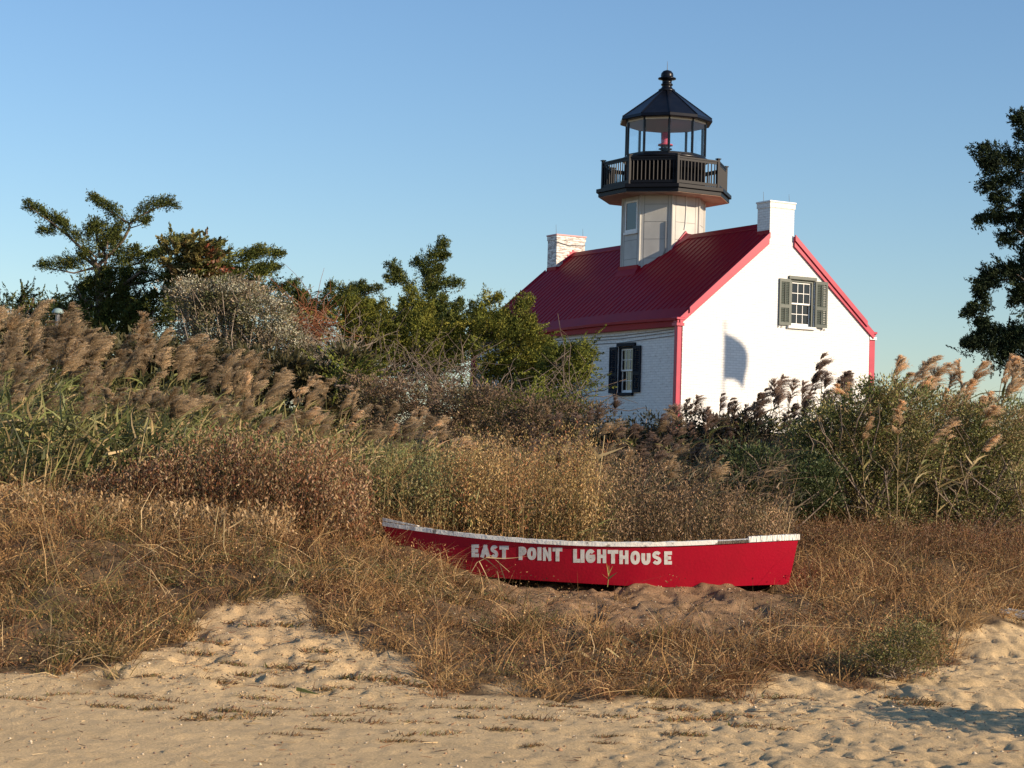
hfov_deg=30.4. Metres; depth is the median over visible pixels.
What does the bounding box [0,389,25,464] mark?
reed
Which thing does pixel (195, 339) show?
reed
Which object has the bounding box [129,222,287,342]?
cedar
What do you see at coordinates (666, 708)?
grass tuft
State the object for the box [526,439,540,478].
reed
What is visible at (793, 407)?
reed
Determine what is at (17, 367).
reed
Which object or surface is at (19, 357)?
reed
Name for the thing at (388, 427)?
reed
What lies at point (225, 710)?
grass tuft
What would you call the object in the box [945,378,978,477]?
reed
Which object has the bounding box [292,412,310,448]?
reed
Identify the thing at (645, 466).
reed
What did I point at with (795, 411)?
reed
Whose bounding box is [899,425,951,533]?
reed
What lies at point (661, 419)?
reed
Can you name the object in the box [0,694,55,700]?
grass tuft
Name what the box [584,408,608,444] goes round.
reed
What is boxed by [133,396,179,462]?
reed
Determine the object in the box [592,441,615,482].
reed
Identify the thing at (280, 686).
grass tuft
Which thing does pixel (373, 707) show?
grass tuft
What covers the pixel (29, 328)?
reed
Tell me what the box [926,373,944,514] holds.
reed
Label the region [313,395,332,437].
reed
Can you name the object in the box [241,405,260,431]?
reed
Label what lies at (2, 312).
reed
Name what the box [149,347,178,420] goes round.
reed
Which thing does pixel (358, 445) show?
reed bed
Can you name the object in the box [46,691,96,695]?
grass tuft
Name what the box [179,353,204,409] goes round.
reed
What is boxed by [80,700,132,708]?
grass tuft
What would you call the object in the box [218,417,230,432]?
reed
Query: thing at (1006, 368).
reed
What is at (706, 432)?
reed
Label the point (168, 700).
grass tuft
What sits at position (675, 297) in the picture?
lighthouse
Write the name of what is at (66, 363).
reed
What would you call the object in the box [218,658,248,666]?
grass tuft
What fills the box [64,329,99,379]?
reed
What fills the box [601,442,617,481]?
reed
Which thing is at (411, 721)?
grass tuft
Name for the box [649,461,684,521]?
reed
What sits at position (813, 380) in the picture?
reed
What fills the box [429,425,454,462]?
reed
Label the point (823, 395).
reed
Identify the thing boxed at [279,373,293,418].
reed
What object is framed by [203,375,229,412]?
reed
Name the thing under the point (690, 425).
reed
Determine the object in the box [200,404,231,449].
reed
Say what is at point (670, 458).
reed
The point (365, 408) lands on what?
reed
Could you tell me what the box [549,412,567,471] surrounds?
reed
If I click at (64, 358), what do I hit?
reed
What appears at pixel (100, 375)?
reed
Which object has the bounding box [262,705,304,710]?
grass tuft
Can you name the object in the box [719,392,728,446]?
reed
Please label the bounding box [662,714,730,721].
grass tuft
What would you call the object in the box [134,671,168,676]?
grass tuft
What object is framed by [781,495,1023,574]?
red weeds
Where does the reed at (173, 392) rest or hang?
on the ground at (96, 736)
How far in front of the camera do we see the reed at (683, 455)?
25.55 m
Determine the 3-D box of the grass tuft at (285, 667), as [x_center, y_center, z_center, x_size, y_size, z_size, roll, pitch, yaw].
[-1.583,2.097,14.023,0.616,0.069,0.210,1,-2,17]
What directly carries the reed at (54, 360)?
on the ground at (96, 736)
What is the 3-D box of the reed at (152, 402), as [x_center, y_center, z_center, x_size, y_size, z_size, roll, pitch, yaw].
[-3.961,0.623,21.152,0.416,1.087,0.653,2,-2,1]
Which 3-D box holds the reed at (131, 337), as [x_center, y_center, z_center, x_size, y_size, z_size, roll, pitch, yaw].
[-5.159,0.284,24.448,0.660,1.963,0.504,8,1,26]
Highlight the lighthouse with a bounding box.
[470,61,876,434]
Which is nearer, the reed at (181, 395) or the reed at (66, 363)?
the reed at (181, 395)
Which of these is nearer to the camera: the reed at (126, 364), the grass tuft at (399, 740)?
the grass tuft at (399, 740)
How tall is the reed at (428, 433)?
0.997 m
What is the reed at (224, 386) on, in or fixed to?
on the ground at (96, 736)
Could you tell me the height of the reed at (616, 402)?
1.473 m
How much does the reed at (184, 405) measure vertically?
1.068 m
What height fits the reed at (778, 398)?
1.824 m
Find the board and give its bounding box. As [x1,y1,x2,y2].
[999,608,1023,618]
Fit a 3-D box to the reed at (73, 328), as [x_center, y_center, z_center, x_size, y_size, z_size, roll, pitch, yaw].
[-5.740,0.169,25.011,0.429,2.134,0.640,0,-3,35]
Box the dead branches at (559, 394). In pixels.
[440,317,657,463]
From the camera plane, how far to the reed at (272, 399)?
23.34 m
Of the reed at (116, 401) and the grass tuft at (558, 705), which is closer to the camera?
the grass tuft at (558, 705)
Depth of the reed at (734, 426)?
27.17 m
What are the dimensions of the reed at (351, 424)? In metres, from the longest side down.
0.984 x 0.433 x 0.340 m
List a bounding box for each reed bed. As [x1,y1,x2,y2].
[0,345,371,522]
[279,386,639,541]
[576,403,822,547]
[775,386,1023,518]
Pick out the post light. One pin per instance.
(56, 311)
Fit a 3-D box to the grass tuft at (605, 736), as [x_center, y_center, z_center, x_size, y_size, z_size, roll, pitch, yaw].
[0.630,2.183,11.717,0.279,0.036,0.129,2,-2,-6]
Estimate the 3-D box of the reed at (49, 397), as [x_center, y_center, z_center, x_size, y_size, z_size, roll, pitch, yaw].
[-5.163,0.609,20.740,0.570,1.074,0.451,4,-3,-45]
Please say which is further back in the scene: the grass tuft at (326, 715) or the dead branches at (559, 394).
the dead branches at (559, 394)
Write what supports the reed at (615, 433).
on the ground at (96, 736)
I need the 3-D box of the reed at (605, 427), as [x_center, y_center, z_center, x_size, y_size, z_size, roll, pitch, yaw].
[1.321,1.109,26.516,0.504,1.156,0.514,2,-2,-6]
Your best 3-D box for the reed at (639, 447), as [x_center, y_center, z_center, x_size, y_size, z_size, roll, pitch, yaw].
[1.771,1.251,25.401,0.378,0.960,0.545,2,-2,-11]
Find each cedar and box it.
[20,188,185,343]
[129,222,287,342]
[247,273,385,364]
[304,283,486,444]
[381,234,496,443]
[445,282,564,456]
[509,324,616,459]
[945,105,1023,378]
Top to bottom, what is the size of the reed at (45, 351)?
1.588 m
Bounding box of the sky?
[0,0,1023,436]
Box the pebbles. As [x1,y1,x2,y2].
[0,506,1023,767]
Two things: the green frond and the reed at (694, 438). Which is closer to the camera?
the green frond
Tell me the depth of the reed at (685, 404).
27.77 m
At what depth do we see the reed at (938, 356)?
26.96 m
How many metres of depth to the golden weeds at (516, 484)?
20.88 m
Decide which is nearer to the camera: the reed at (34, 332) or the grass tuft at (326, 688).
the grass tuft at (326, 688)
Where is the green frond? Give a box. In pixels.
[296,687,316,693]
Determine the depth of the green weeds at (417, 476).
20.69 m
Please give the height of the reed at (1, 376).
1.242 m
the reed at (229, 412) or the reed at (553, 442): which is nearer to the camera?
the reed at (229, 412)
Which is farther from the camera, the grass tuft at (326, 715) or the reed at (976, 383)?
the reed at (976, 383)
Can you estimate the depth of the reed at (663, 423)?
26.92 m
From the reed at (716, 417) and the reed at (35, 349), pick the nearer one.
the reed at (35, 349)
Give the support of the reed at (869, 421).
on the ground at (96, 736)
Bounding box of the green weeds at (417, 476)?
[342,430,476,531]
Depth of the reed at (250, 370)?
24.50 m
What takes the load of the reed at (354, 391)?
on the ground at (96, 736)
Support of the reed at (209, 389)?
on the ground at (96, 736)
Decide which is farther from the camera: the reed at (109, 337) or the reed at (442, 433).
the reed at (109, 337)
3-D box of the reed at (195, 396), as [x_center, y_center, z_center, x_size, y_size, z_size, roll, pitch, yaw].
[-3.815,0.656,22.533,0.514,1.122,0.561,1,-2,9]
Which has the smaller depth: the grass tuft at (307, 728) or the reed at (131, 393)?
the grass tuft at (307, 728)
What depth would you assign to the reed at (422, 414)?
24.83 m
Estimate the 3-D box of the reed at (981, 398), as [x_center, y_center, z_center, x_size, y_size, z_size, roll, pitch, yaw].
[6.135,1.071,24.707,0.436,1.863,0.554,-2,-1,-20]
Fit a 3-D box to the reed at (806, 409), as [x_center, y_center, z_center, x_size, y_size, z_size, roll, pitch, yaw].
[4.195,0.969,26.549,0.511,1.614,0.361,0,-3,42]
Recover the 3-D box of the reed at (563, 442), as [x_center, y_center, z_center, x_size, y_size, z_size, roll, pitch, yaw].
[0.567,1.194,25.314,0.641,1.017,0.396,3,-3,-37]
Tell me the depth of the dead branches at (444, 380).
31.01 m
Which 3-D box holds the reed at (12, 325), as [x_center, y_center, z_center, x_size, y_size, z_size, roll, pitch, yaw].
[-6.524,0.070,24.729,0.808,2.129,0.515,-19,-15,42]
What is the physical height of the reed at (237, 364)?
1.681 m
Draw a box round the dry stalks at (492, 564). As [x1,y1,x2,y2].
[469,555,525,582]
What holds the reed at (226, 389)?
on the ground at (96, 736)
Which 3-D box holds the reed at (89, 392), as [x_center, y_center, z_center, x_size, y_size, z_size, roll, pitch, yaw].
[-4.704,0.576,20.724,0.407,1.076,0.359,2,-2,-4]
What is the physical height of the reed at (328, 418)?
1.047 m
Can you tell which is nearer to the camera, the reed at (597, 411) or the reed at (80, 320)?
the reed at (80, 320)
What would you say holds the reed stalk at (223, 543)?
on the ground at (96, 736)
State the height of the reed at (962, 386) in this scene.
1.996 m
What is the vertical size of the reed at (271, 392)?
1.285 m
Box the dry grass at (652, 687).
[0,399,1023,707]
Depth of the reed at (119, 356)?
24.36 m
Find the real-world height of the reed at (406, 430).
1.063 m
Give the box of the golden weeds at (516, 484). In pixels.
[425,415,629,541]
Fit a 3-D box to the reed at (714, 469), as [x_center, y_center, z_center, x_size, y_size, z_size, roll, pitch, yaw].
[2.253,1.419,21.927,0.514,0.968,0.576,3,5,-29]
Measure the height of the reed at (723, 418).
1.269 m
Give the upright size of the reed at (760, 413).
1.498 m
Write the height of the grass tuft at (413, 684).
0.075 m
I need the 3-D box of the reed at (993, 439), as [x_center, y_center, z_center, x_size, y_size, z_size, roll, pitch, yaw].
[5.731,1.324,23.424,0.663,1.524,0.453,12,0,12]
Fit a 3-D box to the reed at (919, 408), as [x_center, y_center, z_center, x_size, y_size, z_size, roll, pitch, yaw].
[5.375,0.881,25.603,0.740,2.042,0.675,11,3,29]
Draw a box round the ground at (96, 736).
[0,424,1023,767]
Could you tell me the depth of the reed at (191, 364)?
24.64 m
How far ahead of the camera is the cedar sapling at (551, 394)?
29.87 m
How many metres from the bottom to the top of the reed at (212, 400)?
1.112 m
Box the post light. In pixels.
[52,308,63,384]
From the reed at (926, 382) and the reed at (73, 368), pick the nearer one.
the reed at (73, 368)
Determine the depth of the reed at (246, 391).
23.68 m
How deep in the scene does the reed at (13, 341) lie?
23.66 m
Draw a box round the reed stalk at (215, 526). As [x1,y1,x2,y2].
[213,507,218,551]
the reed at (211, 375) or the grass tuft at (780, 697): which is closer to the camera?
the grass tuft at (780, 697)
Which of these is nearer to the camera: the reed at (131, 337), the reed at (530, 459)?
the reed at (530, 459)
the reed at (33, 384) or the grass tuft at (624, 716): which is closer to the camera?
the grass tuft at (624, 716)
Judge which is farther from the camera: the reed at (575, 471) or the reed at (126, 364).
the reed at (126, 364)
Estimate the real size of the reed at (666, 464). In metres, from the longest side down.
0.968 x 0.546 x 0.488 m
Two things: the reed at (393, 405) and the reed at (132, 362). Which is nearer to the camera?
the reed at (132, 362)
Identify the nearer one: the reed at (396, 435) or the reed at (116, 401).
the reed at (116, 401)
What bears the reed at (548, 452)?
on the ground at (96, 736)
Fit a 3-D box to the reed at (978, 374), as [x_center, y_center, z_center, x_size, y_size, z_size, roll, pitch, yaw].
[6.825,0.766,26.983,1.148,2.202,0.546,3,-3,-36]
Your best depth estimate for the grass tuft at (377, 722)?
12.01 m
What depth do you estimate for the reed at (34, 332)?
24.68 m
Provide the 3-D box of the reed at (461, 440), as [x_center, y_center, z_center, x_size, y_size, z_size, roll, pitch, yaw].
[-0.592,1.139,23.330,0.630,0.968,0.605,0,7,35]
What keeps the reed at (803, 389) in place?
on the ground at (96, 736)
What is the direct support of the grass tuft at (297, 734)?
on the ground at (96, 736)
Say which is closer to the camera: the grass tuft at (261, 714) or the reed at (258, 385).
the grass tuft at (261, 714)
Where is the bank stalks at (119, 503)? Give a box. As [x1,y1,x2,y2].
[0,478,297,543]
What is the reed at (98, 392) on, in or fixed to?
on the ground at (96, 736)
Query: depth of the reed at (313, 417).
22.69 m
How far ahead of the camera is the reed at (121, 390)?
21.48 m
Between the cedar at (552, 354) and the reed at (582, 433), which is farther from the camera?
the cedar at (552, 354)
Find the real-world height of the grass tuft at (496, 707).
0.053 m
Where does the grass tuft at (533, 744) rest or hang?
on the ground at (96, 736)
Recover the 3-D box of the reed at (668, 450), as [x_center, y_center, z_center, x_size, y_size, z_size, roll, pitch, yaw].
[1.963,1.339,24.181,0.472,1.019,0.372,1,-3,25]
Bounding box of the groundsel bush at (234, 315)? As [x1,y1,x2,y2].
[151,263,330,422]
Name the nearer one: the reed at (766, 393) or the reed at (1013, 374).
the reed at (1013, 374)
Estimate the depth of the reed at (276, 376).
24.59 m
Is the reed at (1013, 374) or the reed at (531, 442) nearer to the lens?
the reed at (531, 442)
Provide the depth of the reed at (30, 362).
22.84 m
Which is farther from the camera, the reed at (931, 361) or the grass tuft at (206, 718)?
the reed at (931, 361)
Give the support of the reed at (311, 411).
on the ground at (96, 736)
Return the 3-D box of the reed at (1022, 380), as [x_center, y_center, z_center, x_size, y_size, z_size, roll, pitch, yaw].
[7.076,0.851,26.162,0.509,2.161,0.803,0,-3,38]
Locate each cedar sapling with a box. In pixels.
[301,336,400,404]
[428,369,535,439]
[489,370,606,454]
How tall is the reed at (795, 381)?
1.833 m
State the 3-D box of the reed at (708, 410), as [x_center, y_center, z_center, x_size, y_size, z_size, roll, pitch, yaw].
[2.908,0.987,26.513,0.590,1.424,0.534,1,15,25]
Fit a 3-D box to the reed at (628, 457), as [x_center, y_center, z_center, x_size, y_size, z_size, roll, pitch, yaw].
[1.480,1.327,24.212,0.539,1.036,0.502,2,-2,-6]
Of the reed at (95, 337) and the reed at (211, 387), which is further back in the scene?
the reed at (95, 337)
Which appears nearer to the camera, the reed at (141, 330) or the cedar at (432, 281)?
the reed at (141, 330)
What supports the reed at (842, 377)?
on the ground at (96, 736)
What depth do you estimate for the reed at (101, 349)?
24.31 m
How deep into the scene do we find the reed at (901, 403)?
23.78 m
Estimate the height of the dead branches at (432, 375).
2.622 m
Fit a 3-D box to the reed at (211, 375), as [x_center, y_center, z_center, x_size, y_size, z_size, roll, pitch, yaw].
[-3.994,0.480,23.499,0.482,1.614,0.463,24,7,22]
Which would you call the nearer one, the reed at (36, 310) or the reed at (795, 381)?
the reed at (36, 310)
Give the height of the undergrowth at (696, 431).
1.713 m
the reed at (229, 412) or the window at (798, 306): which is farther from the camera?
the window at (798, 306)
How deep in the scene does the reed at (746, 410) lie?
26.73 m
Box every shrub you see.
[0,277,89,331]
[689,431,854,531]
[757,370,966,531]
[832,612,958,680]
[890,380,1023,538]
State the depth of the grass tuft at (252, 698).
12.97 m
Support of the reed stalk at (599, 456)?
on the ground at (96, 736)
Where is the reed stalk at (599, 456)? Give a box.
[585,435,625,530]
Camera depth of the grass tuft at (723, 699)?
13.59 m
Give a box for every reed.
[0,306,13,329]
[0,330,24,379]
[0,333,21,381]
[0,346,27,385]
[0,359,11,396]
[0,375,9,393]
[0,383,29,444]
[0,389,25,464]
[1,370,31,430]
[2,305,28,447]
[2,355,44,446]
[2,408,46,451]
[3,373,47,469]
[4,339,31,368]
[8,363,51,460]
[9,318,32,382]
[10,320,64,402]
[11,363,46,444]
[12,391,66,475]
[13,351,28,443]
[16,314,37,406]
[17,299,55,434]
[28,320,44,373]
[28,337,64,398]
[28,358,100,431]
[28,398,57,463]
[30,334,55,392]
[32,348,53,461]
[33,301,82,439]
[34,322,61,397]
[42,338,69,402]
[45,336,79,429]
[46,310,82,390]
[46,348,84,458]
[54,343,73,387]
[57,401,99,474]
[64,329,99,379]
[64,338,95,409]
[64,339,83,432]
[65,319,83,393]
[66,342,94,402]
[67,335,115,382]
[68,317,91,399]
[68,388,99,467]
[69,339,94,400]
[71,365,103,445]
[71,375,101,443]
[72,396,105,474]
[81,380,100,445]
[87,341,114,383]
[87,362,125,438]
[88,327,111,367]
[88,374,103,398]
[91,387,131,453]
[91,396,105,451]
[92,370,110,413]
[93,343,156,427]
[98,333,139,410]
[99,385,128,446]
[99,387,124,461]
[99,392,136,458]
[103,358,129,406]
[111,349,147,435]
[113,349,148,434]
[120,391,135,410]
[122,349,140,406]
[122,352,151,415]
[123,350,137,412]
[124,311,160,386]
[124,394,145,442]
[125,388,153,465]
[128,389,144,448]
[132,337,158,407]
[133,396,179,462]
[133,408,163,453]
[134,336,160,389]
[134,386,161,462]
[135,332,167,412]
[137,391,170,433]
[143,371,167,409]
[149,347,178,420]
[153,327,179,389]
[155,386,184,426]
[157,344,192,401]
[160,405,198,444]
[163,333,206,387]
[164,399,189,447]
[168,399,206,440]
[169,393,191,440]
[169,395,192,437]
[169,400,201,428]
[170,344,198,389]
[176,351,194,385]
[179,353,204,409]
[180,392,208,428]
[182,338,218,395]
[182,355,205,394]
[185,382,202,424]
[187,350,220,397]
[190,364,227,421]
[190,394,216,433]
[190,397,206,409]
[193,398,229,428]
[197,354,222,397]
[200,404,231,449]
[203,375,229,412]
[203,380,221,424]
[203,386,234,432]
[208,396,218,414]
[211,407,240,435]
[215,354,250,397]
[217,348,245,404]
[218,399,240,428]
[218,399,252,437]
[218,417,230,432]
[220,353,239,419]
[220,367,231,388]
[221,352,254,420]
[224,381,258,428]
[229,350,265,419]
[231,366,249,425]
[233,366,254,412]
[233,371,275,427]
[241,379,269,425]
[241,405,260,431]
[241,405,265,431]
[242,392,257,431]
[243,349,260,415]
[248,368,268,430]
[248,384,293,428]
[248,414,280,462]
[254,359,277,418]
[254,363,268,420]
[254,379,289,432]
[256,416,275,439]
[261,370,294,426]
[263,382,285,434]
[270,373,288,433]
[270,415,300,431]
[270,422,291,438]
[274,415,296,439]
[278,367,295,433]
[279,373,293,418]
[284,409,302,451]
[284,422,301,449]
[290,378,337,437]
[291,387,318,413]
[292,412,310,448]
[294,407,337,437]
[298,374,321,425]
[299,407,341,435]
[302,413,338,440]
[303,384,321,428]
[313,379,335,428]
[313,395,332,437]
[313,424,333,463]
[321,412,337,446]
[331,422,358,455]
[333,388,359,447]
[337,394,351,432]
[339,410,364,440]
[348,393,365,455]
[348,403,371,443]
[351,424,387,482]
[372,405,384,435]
[378,401,400,448]
[378,422,401,457]
[380,420,402,452]
[383,430,410,463]
[393,405,427,448]
[395,416,416,463]
[396,421,433,466]
[406,409,429,446]
[408,416,423,452]
[409,410,429,449]
[414,430,433,464]
[417,420,443,463]
[418,415,437,454]
[428,415,451,458]
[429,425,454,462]
[443,441,486,460]
[444,436,487,456]
[449,440,479,520]
[475,445,496,461]
[523,452,548,538]
[525,421,541,453]
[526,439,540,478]
[527,405,551,457]
[532,432,551,468]
[539,414,568,469]
[542,444,553,465]
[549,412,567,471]
[549,437,558,458]
[552,435,570,463]
[552,453,567,496]
[557,442,569,473]
[561,412,584,464]
[565,460,583,527]
[573,414,583,460]
[576,428,598,457]
[577,643,625,663]
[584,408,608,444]
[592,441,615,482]
[594,404,606,427]
[597,422,617,443]
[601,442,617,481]
[605,395,626,449]
[610,635,643,656]
[611,418,628,460]
[611,425,634,477]
[612,439,625,477]
[618,424,645,466]
[619,447,637,506]
[626,464,651,517]
[629,423,643,470]
[629,441,650,495]
[631,430,654,495]
[632,449,648,487]
[640,451,662,513]
[640,460,680,521]
[644,420,670,486]
[646,435,666,483]
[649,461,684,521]
[651,450,671,509]
[655,445,690,504]
[658,413,674,449]
[658,428,676,451]
[660,449,678,488]
[660,455,684,524]
[661,443,690,496]
[662,434,681,483]
[663,403,684,435]
[663,408,698,482]
[664,422,687,472]
[670,443,694,487]
[673,427,688,488]
[676,418,689,461]
[676,436,701,490]
[678,448,696,486]
[683,398,693,416]
[683,422,717,482]
[684,443,708,479]
[687,403,702,428]
[692,395,707,453]
[692,466,724,535]
[695,442,707,473]
[699,413,720,460]
[699,446,715,472]
[701,415,726,471]
[701,423,737,466]
[703,414,732,464]
[704,406,728,465]
[705,454,729,507]
[708,461,734,530]
[716,431,738,453]
[717,467,786,529]
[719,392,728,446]
[722,397,739,453]
[723,422,733,449]
[729,400,743,441]
[729,421,739,478]
[731,404,751,466]
[739,392,768,450]
[747,401,782,459]
[752,406,772,455]
[756,387,782,446]
[763,378,795,450]
[765,374,792,419]
[771,388,790,450]
[772,376,806,451]
[775,410,792,450]
[779,403,800,478]
[783,352,833,425]
[785,406,802,445]
[790,379,816,431]
[798,392,819,435]
[799,397,815,429]
[801,374,824,420]
[812,363,827,419]
[813,390,836,437]
[822,390,844,437]
[824,372,834,396]
[829,384,865,408]
[832,371,857,403]
[841,370,855,404]
[843,382,854,394]
[856,416,882,523]
[864,425,895,501]
[873,399,915,515]
[877,372,917,509]
[877,377,934,504]
[887,408,915,539]
[890,355,909,513]
[890,355,955,473]
[891,356,921,515]
[899,375,950,522]
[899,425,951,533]
[904,370,932,512]
[906,376,940,512]
[909,357,942,460]
[909,362,963,460]
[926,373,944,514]
[927,417,972,523]
[930,386,950,480]
[939,396,960,518]
[939,419,968,525]
[942,370,965,447]
[943,434,1001,533]
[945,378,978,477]
[948,358,971,396]
[954,381,969,468]
[955,379,979,489]
[957,404,1010,525]
[958,395,988,503]
[965,390,996,470]
[967,360,1020,408]
[978,378,1023,503]
[985,353,1022,419]
[990,355,1023,427]
[1001,371,1023,480]
[1004,363,1023,520]
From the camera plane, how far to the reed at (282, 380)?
25.08 m
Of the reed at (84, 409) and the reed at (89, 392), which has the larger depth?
the reed at (89, 392)
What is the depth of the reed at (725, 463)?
21.93 m
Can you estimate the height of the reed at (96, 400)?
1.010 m
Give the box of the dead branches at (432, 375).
[334,308,516,438]
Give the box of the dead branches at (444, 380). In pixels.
[338,332,575,456]
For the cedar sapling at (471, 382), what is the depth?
29.87 m
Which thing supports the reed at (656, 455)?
on the ground at (96, 736)
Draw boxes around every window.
[608,342,640,395]
[778,275,827,330]
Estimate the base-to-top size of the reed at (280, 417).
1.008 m
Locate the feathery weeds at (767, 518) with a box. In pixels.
[558,435,801,547]
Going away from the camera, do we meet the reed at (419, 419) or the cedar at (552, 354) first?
the reed at (419, 419)
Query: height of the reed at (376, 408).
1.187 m
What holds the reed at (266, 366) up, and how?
on the ground at (96, 736)
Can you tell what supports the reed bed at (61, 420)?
on the ground at (96, 736)
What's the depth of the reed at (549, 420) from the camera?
26.63 m
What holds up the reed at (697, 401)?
on the ground at (96, 736)
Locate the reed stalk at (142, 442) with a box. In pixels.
[132,420,148,481]
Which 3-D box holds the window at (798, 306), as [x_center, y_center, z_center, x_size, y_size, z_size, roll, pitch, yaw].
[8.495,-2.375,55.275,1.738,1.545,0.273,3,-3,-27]
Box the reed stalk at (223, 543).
[223,525,227,561]
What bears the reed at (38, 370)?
on the ground at (96, 736)
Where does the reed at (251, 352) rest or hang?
on the ground at (96, 736)
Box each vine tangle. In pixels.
[262,268,368,351]
[267,299,398,404]
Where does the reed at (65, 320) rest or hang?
on the ground at (96, 736)
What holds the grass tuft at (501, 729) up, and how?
on the ground at (96, 736)
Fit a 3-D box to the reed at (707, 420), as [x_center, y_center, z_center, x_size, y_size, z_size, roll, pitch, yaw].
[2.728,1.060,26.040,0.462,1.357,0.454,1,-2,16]
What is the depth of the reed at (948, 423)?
24.11 m
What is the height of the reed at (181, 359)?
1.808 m
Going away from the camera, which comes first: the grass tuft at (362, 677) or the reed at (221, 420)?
the grass tuft at (362, 677)
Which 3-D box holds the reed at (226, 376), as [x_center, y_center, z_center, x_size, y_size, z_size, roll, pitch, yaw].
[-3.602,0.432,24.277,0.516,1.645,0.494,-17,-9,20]
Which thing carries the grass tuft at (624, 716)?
on the ground at (96, 736)
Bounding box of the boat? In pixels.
[382,518,799,586]
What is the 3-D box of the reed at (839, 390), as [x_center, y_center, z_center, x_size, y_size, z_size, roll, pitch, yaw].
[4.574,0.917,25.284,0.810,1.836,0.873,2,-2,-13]
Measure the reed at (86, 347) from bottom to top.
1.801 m
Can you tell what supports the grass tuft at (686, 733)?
on the ground at (96, 736)
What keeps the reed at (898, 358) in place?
on the ground at (96, 736)
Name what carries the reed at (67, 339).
on the ground at (96, 736)
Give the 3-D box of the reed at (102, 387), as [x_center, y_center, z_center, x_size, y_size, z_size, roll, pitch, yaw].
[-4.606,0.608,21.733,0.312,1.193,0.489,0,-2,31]
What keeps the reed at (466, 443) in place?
on the ground at (96, 736)
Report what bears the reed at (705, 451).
on the ground at (96, 736)
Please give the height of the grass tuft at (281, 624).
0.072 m
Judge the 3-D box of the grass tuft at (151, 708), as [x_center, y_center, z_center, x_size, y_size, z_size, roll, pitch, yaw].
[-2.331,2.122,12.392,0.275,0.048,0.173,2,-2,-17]
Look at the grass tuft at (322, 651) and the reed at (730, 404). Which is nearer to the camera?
the grass tuft at (322, 651)
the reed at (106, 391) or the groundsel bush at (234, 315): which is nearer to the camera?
the reed at (106, 391)
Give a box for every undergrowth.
[0,306,405,440]
[325,359,623,463]
[573,399,796,497]
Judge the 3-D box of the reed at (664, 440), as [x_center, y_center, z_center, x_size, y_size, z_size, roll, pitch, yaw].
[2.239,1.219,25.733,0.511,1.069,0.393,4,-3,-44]
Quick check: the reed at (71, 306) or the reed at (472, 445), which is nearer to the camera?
the reed at (472, 445)
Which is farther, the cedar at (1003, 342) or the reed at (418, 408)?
the cedar at (1003, 342)
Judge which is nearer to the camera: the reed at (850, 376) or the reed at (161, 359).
the reed at (161, 359)
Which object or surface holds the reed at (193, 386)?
on the ground at (96, 736)
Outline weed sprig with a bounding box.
[602,566,615,586]
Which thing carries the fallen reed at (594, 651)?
on the ground at (96, 736)
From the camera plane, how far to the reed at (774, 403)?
27.08 m
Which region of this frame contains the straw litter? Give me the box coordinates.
[1,555,1023,767]
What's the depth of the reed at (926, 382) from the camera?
24.66 m
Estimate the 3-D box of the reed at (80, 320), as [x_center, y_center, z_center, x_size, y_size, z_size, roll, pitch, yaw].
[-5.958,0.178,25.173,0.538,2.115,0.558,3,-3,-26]
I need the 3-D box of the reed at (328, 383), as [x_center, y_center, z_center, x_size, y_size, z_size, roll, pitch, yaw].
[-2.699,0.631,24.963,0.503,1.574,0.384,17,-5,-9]
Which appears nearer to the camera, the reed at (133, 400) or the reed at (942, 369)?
the reed at (133, 400)
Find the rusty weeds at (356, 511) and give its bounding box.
[71,408,393,549]
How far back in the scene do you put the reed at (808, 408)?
26.47 m
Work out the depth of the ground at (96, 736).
13.20 m
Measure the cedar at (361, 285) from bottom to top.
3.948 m
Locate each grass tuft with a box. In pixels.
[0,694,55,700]
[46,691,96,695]
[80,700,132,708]
[108,692,153,699]
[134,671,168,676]
[137,703,176,710]
[144,694,189,703]
[157,643,200,648]
[169,647,217,655]
[172,673,243,684]
[173,709,258,721]
[185,711,218,715]
[187,636,232,645]
[211,704,250,713]
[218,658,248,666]
[220,617,278,625]
[231,693,276,700]
[232,668,287,676]
[236,620,318,627]
[237,709,287,716]
[258,730,305,736]
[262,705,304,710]
[263,662,334,670]
[264,682,296,687]
[278,644,336,652]
[293,726,331,730]
[304,658,334,662]
[309,684,355,690]
[311,712,356,716]
[312,714,396,724]
[331,672,407,681]
[355,702,406,710]
[371,677,442,687]
[376,737,423,742]
[391,729,466,737]
[397,718,440,723]
[421,704,461,708]
[454,714,481,718]
[458,703,507,709]
[476,725,530,731]
[504,713,563,721]
[518,741,544,747]
[538,701,579,707]
[587,710,641,718]
[588,740,624,744]
[595,733,633,737]
[633,704,701,711]
[659,729,707,736]
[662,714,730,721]
[703,696,738,701]
[710,710,757,717]
[725,721,800,730]
[762,693,818,700]
[878,694,940,703]
[887,698,958,706]
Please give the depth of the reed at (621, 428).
26.40 m
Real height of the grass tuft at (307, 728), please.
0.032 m
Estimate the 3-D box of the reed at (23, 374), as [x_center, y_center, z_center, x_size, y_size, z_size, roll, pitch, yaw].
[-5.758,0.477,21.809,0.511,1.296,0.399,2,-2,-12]

